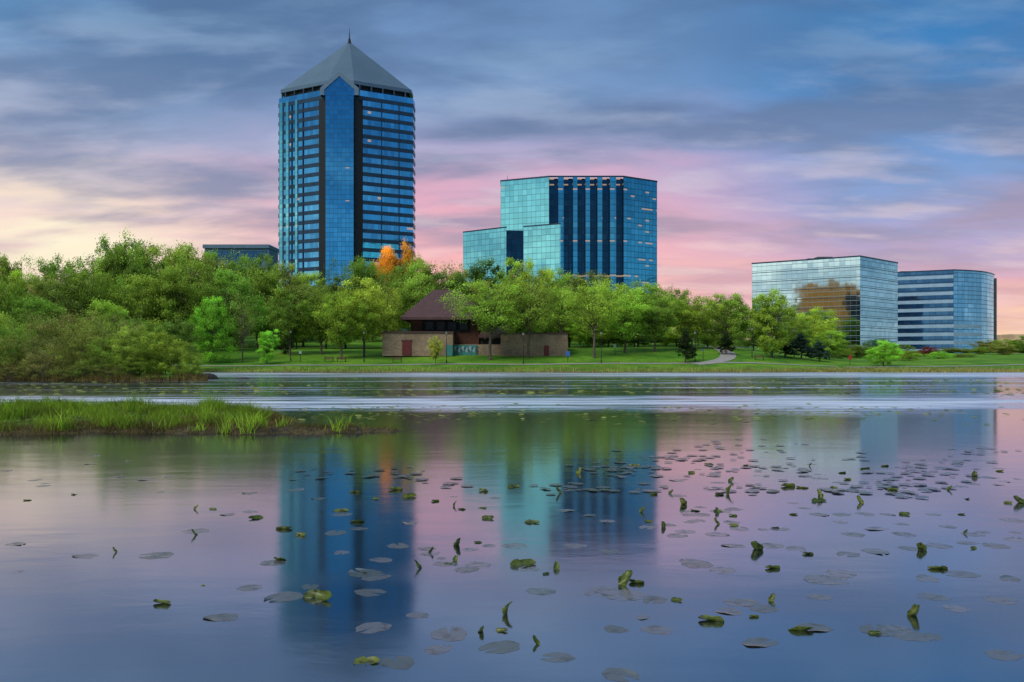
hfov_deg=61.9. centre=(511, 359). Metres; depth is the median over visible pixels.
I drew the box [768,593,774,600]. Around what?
lily leaf
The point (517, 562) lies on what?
lily leaf
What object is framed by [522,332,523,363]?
street lamp
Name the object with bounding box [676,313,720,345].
tree
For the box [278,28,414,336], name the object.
office tower
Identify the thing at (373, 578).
lily pad
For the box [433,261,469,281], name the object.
tree
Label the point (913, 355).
shrub
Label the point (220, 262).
tree
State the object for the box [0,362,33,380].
shrub
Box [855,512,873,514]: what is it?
lily pad
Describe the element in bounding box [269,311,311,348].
tree
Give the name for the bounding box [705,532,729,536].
lily pad
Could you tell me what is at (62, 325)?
shrub
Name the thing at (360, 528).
lily pad
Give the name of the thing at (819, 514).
lily pad
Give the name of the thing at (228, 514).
lily pad
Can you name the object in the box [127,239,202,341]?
tree
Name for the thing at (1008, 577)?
lily pad
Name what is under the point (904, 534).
lily pad
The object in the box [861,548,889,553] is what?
lily pad
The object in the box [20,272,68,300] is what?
tree
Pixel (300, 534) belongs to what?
lily leaf
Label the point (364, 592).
lily pad
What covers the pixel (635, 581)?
lily leaf
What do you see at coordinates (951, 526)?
lily pad
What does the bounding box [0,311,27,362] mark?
shrub
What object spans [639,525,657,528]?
lily pad
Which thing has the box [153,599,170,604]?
lily leaf
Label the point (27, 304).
tree
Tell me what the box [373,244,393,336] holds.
tree
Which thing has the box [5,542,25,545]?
lily pad
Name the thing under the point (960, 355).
shrub
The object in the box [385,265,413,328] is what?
tree
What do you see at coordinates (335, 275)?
tree
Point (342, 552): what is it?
lily pad
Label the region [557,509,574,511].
lily pad
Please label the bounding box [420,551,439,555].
lily pad
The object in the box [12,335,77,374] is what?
shrub
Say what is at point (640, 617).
lily pad
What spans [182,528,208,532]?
lily pad
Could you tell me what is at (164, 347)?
shrub
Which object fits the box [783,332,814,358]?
conifer tree
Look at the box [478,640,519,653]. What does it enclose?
lily pad
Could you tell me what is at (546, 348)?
door
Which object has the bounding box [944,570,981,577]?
lily pad
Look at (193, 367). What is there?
shrub
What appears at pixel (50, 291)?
tree
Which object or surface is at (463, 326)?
window
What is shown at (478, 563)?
lily pad
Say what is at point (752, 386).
distant lily pads
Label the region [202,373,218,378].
mud mound
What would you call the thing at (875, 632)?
lily leaf
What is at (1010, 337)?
distant building
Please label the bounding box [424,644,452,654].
lily pad
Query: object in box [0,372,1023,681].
lake water
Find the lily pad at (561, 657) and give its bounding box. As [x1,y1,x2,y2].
[542,652,574,661]
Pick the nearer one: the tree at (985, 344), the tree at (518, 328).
the tree at (518, 328)
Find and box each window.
[426,322,433,329]
[437,322,444,329]
[448,322,455,329]
[460,322,467,329]
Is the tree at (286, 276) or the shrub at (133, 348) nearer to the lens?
the shrub at (133, 348)
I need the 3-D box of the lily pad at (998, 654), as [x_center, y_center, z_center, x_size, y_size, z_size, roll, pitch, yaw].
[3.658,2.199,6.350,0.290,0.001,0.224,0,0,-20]
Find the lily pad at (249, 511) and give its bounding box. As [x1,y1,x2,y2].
[243,510,257,512]
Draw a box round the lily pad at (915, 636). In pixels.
[888,629,934,641]
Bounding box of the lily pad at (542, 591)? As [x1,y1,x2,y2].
[525,588,555,594]
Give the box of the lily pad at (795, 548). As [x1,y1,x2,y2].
[785,546,805,551]
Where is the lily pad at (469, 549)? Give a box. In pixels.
[462,548,477,550]
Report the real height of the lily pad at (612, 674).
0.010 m
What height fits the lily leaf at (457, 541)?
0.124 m
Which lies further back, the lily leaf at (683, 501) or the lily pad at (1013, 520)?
the lily leaf at (683, 501)
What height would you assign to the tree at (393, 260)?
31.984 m
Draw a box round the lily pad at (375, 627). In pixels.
[356,622,391,633]
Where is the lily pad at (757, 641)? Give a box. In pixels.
[741,637,778,646]
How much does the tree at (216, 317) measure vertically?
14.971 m
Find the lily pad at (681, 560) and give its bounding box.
[679,559,702,564]
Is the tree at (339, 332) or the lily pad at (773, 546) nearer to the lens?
the lily pad at (773, 546)
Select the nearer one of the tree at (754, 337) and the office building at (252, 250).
the tree at (754, 337)
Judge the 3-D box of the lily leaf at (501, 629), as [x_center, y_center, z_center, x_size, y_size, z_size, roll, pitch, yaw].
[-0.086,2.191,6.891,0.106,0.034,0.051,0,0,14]
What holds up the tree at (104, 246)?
on the ground at (311, 356)
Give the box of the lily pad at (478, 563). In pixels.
[465,561,488,565]
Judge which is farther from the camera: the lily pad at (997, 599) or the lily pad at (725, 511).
the lily pad at (725, 511)
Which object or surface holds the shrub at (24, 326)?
on the ground at (311, 356)
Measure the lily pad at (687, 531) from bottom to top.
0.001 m
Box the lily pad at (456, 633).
[430,627,466,640]
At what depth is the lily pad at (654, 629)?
6.94 m
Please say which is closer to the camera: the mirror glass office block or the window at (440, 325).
the window at (440, 325)
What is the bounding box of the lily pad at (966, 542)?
[956,541,979,544]
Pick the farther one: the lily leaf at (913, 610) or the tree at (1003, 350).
the tree at (1003, 350)
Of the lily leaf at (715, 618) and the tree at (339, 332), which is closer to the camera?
the lily leaf at (715, 618)
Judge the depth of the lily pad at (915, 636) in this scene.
6.77 m
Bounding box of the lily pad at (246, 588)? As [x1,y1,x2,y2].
[236,584,261,590]
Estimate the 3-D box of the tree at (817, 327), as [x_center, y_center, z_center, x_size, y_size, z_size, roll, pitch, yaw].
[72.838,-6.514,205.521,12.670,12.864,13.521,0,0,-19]
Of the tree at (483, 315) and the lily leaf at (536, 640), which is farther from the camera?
the tree at (483, 315)
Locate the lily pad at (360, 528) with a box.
[349,527,367,529]
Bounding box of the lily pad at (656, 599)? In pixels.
[643,596,666,603]
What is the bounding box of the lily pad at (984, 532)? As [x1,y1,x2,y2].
[975,531,990,533]
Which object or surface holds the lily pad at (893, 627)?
on the lake water
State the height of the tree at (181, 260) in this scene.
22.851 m
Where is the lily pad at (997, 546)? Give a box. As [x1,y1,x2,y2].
[981,542,1009,548]
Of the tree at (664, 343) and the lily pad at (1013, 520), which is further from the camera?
the tree at (664, 343)
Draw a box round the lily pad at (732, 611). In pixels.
[714,607,741,614]
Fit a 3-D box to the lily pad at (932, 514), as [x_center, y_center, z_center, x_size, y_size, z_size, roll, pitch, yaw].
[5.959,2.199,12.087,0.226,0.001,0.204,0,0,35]
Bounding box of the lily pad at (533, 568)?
[518,566,538,570]
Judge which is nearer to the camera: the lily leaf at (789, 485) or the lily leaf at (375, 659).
the lily leaf at (375, 659)
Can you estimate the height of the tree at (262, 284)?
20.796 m
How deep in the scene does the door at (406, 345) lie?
164.83 m
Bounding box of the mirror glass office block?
[752,255,897,353]
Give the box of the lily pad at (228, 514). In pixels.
[220,513,234,515]
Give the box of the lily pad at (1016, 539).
[1003,537,1023,541]
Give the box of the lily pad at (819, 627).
[797,623,832,631]
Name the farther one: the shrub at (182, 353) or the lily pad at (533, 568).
the shrub at (182, 353)
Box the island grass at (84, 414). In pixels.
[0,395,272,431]
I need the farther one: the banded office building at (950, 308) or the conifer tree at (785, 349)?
the banded office building at (950, 308)
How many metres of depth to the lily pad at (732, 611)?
7.44 m
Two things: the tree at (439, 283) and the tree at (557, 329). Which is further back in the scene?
the tree at (439, 283)
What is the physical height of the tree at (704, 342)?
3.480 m
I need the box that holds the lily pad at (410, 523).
[402,521,417,524]
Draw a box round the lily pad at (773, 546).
[760,543,783,548]
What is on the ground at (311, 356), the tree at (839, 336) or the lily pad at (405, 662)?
the tree at (839, 336)
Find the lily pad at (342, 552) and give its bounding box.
[334,550,348,554]
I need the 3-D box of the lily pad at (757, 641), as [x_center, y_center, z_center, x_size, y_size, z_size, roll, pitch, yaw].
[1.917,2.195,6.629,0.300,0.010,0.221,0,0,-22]
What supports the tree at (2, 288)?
on the ground at (311, 356)
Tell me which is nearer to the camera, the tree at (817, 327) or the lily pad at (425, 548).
the lily pad at (425, 548)
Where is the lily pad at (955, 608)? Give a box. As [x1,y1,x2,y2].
[942,604,969,611]
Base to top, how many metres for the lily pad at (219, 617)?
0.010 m
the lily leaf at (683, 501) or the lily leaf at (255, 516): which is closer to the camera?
the lily leaf at (255, 516)
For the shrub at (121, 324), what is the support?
on the ground at (311, 356)
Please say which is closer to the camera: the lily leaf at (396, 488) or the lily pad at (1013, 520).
the lily pad at (1013, 520)
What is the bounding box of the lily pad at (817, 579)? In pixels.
[803,575,848,584]
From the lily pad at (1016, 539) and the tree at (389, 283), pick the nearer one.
the lily pad at (1016, 539)
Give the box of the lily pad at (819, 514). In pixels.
[810,513,827,515]
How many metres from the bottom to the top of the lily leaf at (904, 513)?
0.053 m
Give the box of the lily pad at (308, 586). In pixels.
[301,584,318,589]
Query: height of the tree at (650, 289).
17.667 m
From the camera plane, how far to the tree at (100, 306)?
129.73 m
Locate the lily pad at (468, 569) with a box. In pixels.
[455,566,479,572]
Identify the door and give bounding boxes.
[402,341,410,354]
[544,346,548,355]
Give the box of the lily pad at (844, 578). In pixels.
[824,574,848,579]
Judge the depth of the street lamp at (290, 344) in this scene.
159.96 m
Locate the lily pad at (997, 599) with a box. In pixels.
[982,596,1017,603]
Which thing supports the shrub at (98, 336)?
on the ground at (311, 356)
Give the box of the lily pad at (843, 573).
[827,570,856,576]
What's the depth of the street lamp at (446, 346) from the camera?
154.95 m
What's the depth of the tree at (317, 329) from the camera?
168.38 m
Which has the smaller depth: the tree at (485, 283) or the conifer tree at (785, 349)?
the conifer tree at (785, 349)
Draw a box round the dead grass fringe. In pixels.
[0,400,399,435]
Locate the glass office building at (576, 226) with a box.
[463,175,656,333]
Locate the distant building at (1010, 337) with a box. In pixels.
[997,334,1023,352]
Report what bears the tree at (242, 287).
on the ground at (311, 356)
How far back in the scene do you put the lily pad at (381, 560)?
9.32 m
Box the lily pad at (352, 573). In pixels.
[348,568,381,576]
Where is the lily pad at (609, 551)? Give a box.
[598,549,619,553]
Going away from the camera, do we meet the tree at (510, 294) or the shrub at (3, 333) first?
the shrub at (3, 333)
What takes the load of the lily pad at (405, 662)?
on the lake water
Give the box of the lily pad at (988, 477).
[979,476,995,478]
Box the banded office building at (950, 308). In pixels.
[898,269,996,352]
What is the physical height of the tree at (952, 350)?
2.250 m
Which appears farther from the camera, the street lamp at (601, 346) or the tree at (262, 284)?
the tree at (262, 284)
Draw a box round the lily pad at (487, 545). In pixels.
[482,544,494,546]
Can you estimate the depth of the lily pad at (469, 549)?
9.86 m
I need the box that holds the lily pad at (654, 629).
[640,625,672,634]
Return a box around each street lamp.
[290,330,291,360]
[446,331,447,362]
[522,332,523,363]
[600,331,601,362]
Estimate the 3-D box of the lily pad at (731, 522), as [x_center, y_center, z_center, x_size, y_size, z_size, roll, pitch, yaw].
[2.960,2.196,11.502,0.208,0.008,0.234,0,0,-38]
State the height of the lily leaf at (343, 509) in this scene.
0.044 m
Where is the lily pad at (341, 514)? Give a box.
[330,513,351,515]
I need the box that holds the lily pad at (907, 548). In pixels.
[898,546,923,550]
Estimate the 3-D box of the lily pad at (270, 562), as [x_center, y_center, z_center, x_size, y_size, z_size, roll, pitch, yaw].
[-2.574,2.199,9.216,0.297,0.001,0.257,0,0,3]
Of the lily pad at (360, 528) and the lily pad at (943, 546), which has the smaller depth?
the lily pad at (943, 546)
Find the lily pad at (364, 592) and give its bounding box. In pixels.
[354,589,385,596]
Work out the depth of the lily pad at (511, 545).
10.07 m
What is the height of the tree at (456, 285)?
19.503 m
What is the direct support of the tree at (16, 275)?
on the ground at (311, 356)
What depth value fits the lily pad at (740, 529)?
11.09 m
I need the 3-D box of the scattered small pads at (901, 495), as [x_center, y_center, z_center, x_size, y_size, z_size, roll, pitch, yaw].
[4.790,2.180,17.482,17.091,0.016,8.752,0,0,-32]
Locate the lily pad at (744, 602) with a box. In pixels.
[722,599,757,606]
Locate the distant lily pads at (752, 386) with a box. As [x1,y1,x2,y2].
[0,377,1023,423]
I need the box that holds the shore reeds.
[173,364,1023,371]
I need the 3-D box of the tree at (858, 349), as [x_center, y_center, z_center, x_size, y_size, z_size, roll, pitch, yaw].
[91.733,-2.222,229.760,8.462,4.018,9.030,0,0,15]
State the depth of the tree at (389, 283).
230.18 m
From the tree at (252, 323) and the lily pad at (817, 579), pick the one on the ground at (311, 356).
the tree at (252, 323)
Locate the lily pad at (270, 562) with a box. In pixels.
[260,560,287,565]
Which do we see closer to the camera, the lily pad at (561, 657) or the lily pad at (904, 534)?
the lily pad at (561, 657)
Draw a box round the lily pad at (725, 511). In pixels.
[710,509,729,512]
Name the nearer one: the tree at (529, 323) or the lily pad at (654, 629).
the lily pad at (654, 629)
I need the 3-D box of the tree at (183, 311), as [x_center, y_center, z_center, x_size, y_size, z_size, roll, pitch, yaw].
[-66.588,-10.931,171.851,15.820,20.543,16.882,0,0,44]
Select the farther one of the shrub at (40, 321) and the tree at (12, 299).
the tree at (12, 299)
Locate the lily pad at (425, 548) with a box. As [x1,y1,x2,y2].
[418,547,435,550]
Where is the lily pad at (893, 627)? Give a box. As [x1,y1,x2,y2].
[881,625,911,634]
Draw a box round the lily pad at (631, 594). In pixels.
[607,589,644,600]
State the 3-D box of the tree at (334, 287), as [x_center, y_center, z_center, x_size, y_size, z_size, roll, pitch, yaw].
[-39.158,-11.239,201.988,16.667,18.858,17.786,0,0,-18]
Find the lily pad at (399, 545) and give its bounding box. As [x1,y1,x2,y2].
[387,543,407,548]
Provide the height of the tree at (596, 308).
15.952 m
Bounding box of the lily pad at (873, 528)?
[864,527,888,529]
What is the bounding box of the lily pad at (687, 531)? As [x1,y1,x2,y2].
[675,530,695,533]
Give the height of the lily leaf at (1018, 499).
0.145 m
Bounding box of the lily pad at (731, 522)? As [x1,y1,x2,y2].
[724,520,739,523]
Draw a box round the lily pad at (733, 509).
[725,508,742,510]
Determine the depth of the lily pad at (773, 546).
10.07 m
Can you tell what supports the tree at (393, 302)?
on the ground at (311, 356)
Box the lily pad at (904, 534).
[892,532,915,536]
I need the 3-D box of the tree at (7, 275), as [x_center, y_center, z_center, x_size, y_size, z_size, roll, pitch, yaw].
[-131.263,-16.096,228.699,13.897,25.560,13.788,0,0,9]
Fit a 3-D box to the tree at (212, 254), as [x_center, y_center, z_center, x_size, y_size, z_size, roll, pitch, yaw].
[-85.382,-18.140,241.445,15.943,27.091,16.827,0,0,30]
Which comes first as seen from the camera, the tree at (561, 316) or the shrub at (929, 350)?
the tree at (561, 316)
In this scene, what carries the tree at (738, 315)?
on the ground at (311, 356)
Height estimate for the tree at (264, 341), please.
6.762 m
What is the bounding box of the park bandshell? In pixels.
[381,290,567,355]
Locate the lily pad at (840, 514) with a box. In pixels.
[833,513,851,515]
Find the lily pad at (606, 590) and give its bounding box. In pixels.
[585,586,620,596]
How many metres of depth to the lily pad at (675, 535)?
10.65 m
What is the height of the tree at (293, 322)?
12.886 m
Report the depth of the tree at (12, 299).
148.90 m
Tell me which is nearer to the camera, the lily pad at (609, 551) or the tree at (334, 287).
the lily pad at (609, 551)
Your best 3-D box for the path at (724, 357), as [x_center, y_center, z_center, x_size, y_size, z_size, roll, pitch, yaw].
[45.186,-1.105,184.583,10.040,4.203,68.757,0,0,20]
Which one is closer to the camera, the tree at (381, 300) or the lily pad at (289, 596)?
the lily pad at (289, 596)
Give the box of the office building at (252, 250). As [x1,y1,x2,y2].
[203,244,278,334]
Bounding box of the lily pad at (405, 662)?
[380,656,414,668]
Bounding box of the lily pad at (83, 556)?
[72,554,97,558]
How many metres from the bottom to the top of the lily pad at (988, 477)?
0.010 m
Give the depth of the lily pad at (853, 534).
10.71 m
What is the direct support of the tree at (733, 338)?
on the ground at (311, 356)
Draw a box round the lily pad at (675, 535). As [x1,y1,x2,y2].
[666,533,687,537]
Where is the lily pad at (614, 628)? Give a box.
[605,627,629,632]
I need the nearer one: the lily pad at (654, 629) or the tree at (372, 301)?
the lily pad at (654, 629)
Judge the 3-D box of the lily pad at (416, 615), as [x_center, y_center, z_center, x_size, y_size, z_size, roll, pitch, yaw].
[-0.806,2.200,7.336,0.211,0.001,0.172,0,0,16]
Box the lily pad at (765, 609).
[747,604,777,612]
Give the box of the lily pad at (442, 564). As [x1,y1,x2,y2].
[433,562,455,565]
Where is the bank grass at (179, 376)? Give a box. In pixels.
[0,370,207,380]
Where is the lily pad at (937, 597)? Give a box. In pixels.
[917,593,951,600]
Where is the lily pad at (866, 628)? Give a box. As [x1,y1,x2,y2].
[858,624,892,635]
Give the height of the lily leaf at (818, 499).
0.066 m
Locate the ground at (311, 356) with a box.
[0,335,1023,434]
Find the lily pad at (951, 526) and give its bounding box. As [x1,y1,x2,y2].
[939,525,956,528]
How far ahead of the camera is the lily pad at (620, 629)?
6.97 m
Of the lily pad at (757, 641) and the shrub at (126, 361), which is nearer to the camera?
the lily pad at (757, 641)
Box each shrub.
[0,309,64,373]
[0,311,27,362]
[0,323,71,373]
[0,326,38,372]
[0,332,52,376]
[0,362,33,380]
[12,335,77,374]
[16,304,100,373]
[16,353,71,378]
[38,319,93,373]
[41,331,122,375]
[48,364,86,379]
[52,310,132,372]
[72,355,115,377]
[73,322,124,373]
[77,334,131,374]
[92,311,155,370]
[103,324,166,374]
[104,331,143,373]
[105,355,150,375]
[118,317,157,366]
[128,321,174,373]
[133,331,192,374]
[160,340,203,375]
[178,355,203,375]
[271,322,296,353]
[831,348,854,358]
[896,343,916,358]
[896,351,924,360]
[917,346,939,356]
[926,351,955,358]
[952,353,976,356]
[966,348,988,353]
[986,343,1018,354]
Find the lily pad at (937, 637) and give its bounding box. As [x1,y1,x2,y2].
[924,633,941,640]
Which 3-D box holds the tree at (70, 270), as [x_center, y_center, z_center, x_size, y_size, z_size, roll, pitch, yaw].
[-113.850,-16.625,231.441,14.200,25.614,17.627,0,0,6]
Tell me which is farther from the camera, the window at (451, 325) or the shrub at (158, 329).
the window at (451, 325)
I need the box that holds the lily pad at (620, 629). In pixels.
[604,625,625,630]
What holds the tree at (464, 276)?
on the ground at (311, 356)
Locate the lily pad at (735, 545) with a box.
[721,544,744,547]
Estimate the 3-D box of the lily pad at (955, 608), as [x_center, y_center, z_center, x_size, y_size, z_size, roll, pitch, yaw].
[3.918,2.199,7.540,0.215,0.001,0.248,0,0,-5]
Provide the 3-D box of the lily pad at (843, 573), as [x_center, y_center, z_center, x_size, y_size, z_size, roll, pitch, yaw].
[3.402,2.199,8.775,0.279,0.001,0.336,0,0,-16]
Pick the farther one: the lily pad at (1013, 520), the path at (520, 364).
the path at (520, 364)
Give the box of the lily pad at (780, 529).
[769,526,789,530]
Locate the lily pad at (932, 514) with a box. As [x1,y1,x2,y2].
[925,513,940,515]
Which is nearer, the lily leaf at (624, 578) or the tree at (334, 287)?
the lily leaf at (624, 578)
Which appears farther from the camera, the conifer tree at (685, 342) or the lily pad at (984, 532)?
the conifer tree at (685, 342)
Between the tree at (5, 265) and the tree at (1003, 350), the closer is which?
the tree at (5, 265)
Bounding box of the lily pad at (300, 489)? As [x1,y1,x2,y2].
[287,488,303,490]
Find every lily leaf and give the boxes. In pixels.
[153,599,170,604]
[248,515,263,518]
[274,557,285,560]
[276,526,290,528]
[295,532,305,535]
[303,589,331,600]
[334,508,348,511]
[353,656,379,665]
[388,487,402,489]
[402,493,416,497]
[453,538,460,545]
[482,515,493,518]
[496,628,507,631]
[502,601,511,614]
[510,559,535,567]
[524,519,538,523]
[533,635,539,644]
[553,561,559,568]
[618,570,632,585]
[629,579,643,582]
[671,597,681,600]
[680,498,686,504]
[698,615,723,621]
[726,484,732,493]
[751,541,763,549]
[765,565,779,568]
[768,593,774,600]
[781,483,794,486]
[788,625,813,630]
[811,498,826,502]
[817,489,823,497]
[857,495,863,502]
[868,630,881,634]
[887,487,898,490]
[899,512,909,514]
[907,604,919,615]
[916,542,926,549]
[927,566,947,568]
[1013,495,1023,502]
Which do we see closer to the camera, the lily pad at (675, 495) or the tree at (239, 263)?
the lily pad at (675, 495)
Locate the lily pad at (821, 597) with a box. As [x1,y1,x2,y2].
[807,594,832,599]
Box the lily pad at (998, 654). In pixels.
[985,649,1023,660]
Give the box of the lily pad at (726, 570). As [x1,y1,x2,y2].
[709,567,735,573]
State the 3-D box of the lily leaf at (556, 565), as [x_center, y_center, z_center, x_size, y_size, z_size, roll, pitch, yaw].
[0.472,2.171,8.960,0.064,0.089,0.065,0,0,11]
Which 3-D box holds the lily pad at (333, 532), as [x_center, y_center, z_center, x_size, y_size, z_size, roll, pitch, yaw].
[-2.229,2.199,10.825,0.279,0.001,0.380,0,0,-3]
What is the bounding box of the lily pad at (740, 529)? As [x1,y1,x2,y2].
[730,527,748,530]
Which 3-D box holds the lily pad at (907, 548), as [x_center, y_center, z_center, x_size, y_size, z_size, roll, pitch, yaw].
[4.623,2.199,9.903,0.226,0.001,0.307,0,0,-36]
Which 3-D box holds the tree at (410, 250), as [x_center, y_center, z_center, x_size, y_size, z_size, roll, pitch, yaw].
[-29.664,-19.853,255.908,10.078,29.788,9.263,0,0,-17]
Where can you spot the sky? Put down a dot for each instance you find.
(765, 130)
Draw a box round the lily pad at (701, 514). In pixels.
[689,513,709,515]
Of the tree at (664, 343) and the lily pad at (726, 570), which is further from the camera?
the tree at (664, 343)
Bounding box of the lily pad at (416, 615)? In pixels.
[406,612,429,617]
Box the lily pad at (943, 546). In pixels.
[924,543,952,548]
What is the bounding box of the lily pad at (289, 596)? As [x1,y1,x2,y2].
[263,591,302,601]
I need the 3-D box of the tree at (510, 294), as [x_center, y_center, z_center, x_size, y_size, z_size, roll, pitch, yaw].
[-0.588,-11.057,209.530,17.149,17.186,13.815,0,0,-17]
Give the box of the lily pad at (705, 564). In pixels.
[681,559,713,567]
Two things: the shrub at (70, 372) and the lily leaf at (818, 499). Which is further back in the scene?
the shrub at (70, 372)
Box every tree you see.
[0,252,26,295]
[0,269,36,301]
[0,274,9,300]
[0,280,48,329]
[0,292,72,362]
[1,253,48,296]
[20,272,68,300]
[22,271,90,333]
[29,253,76,291]
[52,264,125,329]
[64,253,113,286]
[70,298,135,349]
[82,277,99,307]
[89,226,151,290]
[94,231,153,276]
[94,246,149,308]
[98,271,148,315]
[104,272,180,340]
[125,261,168,305]
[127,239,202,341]
[134,241,171,277]
[140,255,225,349]
[151,241,206,283]
[155,316,203,365]
[175,254,216,299]
[178,284,205,344]
[184,296,238,362]
[190,253,233,342]
[196,248,220,276]
[196,264,266,349]
[196,276,252,345]
[196,289,250,347]
[217,250,262,288]
[220,249,253,340]
[225,293,261,362]
[227,264,291,343]
[235,300,279,348]
[248,252,281,305]
[255,329,280,363]
[261,293,312,355]
[266,281,331,346]
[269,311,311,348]
[273,260,314,335]
[289,271,327,340]
[292,285,350,354]
[303,306,348,348]
[311,271,377,347]
[311,289,375,357]
[321,257,352,288]
[333,276,394,356]
[341,253,384,335]
[360,259,388,340]
[365,267,406,294]
[366,282,404,329]
[368,280,400,335]
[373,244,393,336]
[381,237,413,328]
[383,269,436,330]
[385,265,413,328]
[392,252,431,302]
[400,243,421,277]
[411,261,438,303]
[414,261,453,300]
[422,272,476,302]
[427,336,443,364]
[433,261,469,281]
[438,278,536,359]
[446,263,487,292]
[465,278,500,306]
[467,254,510,299]
[481,284,536,310]
[492,257,534,289]
[495,299,532,331]
[498,267,562,357]
[514,258,558,328]
[520,311,558,331]
[530,284,581,331]
[538,283,573,327]
[540,303,596,346]
[547,266,574,292]
[555,285,626,346]
[559,276,635,357]
[560,269,614,334]
[564,320,599,348]
[586,321,635,346]
[597,282,655,352]
[601,323,670,346]
[616,279,670,301]
[618,291,650,346]
[630,287,686,351]
[651,297,682,345]
[658,284,692,327]
[661,326,680,346]
[665,294,727,347]
[675,328,696,362]
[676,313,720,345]
[692,334,732,346]
[695,293,755,348]
[701,296,752,335]
[710,324,745,342]
[716,332,736,353]
[735,311,765,350]
[747,287,798,357]
[778,343,797,356]
[780,319,812,353]
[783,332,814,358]
[792,306,840,353]
[804,340,832,360]
[807,330,849,359]
[840,344,868,357]
[864,340,904,365]
[936,348,972,352]
[969,340,1002,349]
[987,346,1023,352]
[988,338,1020,350]
[1007,336,1023,352]
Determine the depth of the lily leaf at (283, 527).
11.04 m
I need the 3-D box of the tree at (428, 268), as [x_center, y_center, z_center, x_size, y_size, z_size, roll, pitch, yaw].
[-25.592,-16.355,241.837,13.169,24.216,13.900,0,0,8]
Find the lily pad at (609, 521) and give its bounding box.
[599,520,615,522]
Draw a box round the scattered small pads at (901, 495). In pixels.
[289,438,1007,497]
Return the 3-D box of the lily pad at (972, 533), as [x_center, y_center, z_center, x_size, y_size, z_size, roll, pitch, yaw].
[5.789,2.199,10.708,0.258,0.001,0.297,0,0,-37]
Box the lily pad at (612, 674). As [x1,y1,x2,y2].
[602,667,638,681]
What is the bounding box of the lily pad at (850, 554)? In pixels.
[836,551,859,556]
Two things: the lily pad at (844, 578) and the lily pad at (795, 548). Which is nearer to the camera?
the lily pad at (844, 578)
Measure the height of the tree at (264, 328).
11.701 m
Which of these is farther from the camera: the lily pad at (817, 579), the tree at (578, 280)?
the tree at (578, 280)
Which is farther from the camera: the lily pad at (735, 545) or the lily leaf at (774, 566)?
the lily pad at (735, 545)
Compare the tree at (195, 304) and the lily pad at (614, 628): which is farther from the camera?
the tree at (195, 304)
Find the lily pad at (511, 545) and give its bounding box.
[501,543,527,548]
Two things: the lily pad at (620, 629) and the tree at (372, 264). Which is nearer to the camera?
the lily pad at (620, 629)
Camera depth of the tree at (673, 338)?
194.41 m
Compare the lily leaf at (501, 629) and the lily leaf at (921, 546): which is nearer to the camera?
the lily leaf at (501, 629)
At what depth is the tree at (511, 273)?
239.28 m
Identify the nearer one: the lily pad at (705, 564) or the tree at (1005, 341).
the lily pad at (705, 564)
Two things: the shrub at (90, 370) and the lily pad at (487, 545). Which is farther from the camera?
the shrub at (90, 370)
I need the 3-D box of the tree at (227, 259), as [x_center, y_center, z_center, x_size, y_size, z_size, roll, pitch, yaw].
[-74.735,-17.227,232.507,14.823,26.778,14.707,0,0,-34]
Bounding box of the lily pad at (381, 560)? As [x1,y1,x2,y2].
[369,558,391,562]
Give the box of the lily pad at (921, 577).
[916,574,938,581]
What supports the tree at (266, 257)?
on the ground at (311, 356)
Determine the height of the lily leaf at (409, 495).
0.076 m
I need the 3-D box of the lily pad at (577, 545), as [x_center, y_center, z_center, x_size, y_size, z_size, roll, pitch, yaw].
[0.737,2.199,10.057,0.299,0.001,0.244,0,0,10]
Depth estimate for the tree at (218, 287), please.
207.67 m
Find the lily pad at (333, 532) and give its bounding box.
[325,530,346,535]
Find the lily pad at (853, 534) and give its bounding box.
[841,532,865,536]
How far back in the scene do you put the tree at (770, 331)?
164.97 m
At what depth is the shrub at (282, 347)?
171.37 m
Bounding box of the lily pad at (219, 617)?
[202,613,237,620]
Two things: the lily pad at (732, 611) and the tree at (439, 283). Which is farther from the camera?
the tree at (439, 283)
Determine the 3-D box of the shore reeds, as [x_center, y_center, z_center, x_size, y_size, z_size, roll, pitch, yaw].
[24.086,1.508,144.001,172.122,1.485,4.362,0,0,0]
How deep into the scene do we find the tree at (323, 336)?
195.07 m
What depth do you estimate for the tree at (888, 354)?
157.04 m
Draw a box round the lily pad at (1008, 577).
[999,575,1020,581]
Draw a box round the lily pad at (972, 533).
[960,532,985,536]
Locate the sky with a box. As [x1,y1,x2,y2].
[0,0,1023,339]
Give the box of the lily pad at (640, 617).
[636,615,649,619]
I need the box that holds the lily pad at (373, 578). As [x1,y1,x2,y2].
[361,574,391,580]
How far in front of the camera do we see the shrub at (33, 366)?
88.16 m
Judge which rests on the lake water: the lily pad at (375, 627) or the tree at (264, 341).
the lily pad at (375, 627)
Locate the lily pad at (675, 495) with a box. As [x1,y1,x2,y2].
[669,494,685,496]
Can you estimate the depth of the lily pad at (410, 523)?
11.43 m
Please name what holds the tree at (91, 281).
on the ground at (311, 356)
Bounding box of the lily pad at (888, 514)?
[880,513,894,515]
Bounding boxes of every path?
[178,362,836,366]
[693,346,748,364]
[873,364,1023,366]
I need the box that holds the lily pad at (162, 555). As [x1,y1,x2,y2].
[139,552,173,558]
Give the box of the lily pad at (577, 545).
[563,544,586,547]
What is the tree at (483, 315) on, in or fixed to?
on the ground at (311, 356)
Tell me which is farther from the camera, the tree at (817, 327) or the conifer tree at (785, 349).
the tree at (817, 327)
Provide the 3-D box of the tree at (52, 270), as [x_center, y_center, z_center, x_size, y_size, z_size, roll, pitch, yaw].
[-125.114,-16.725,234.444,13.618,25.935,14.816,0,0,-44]
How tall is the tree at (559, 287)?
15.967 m
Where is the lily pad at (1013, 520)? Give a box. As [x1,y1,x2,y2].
[1000,518,1023,521]

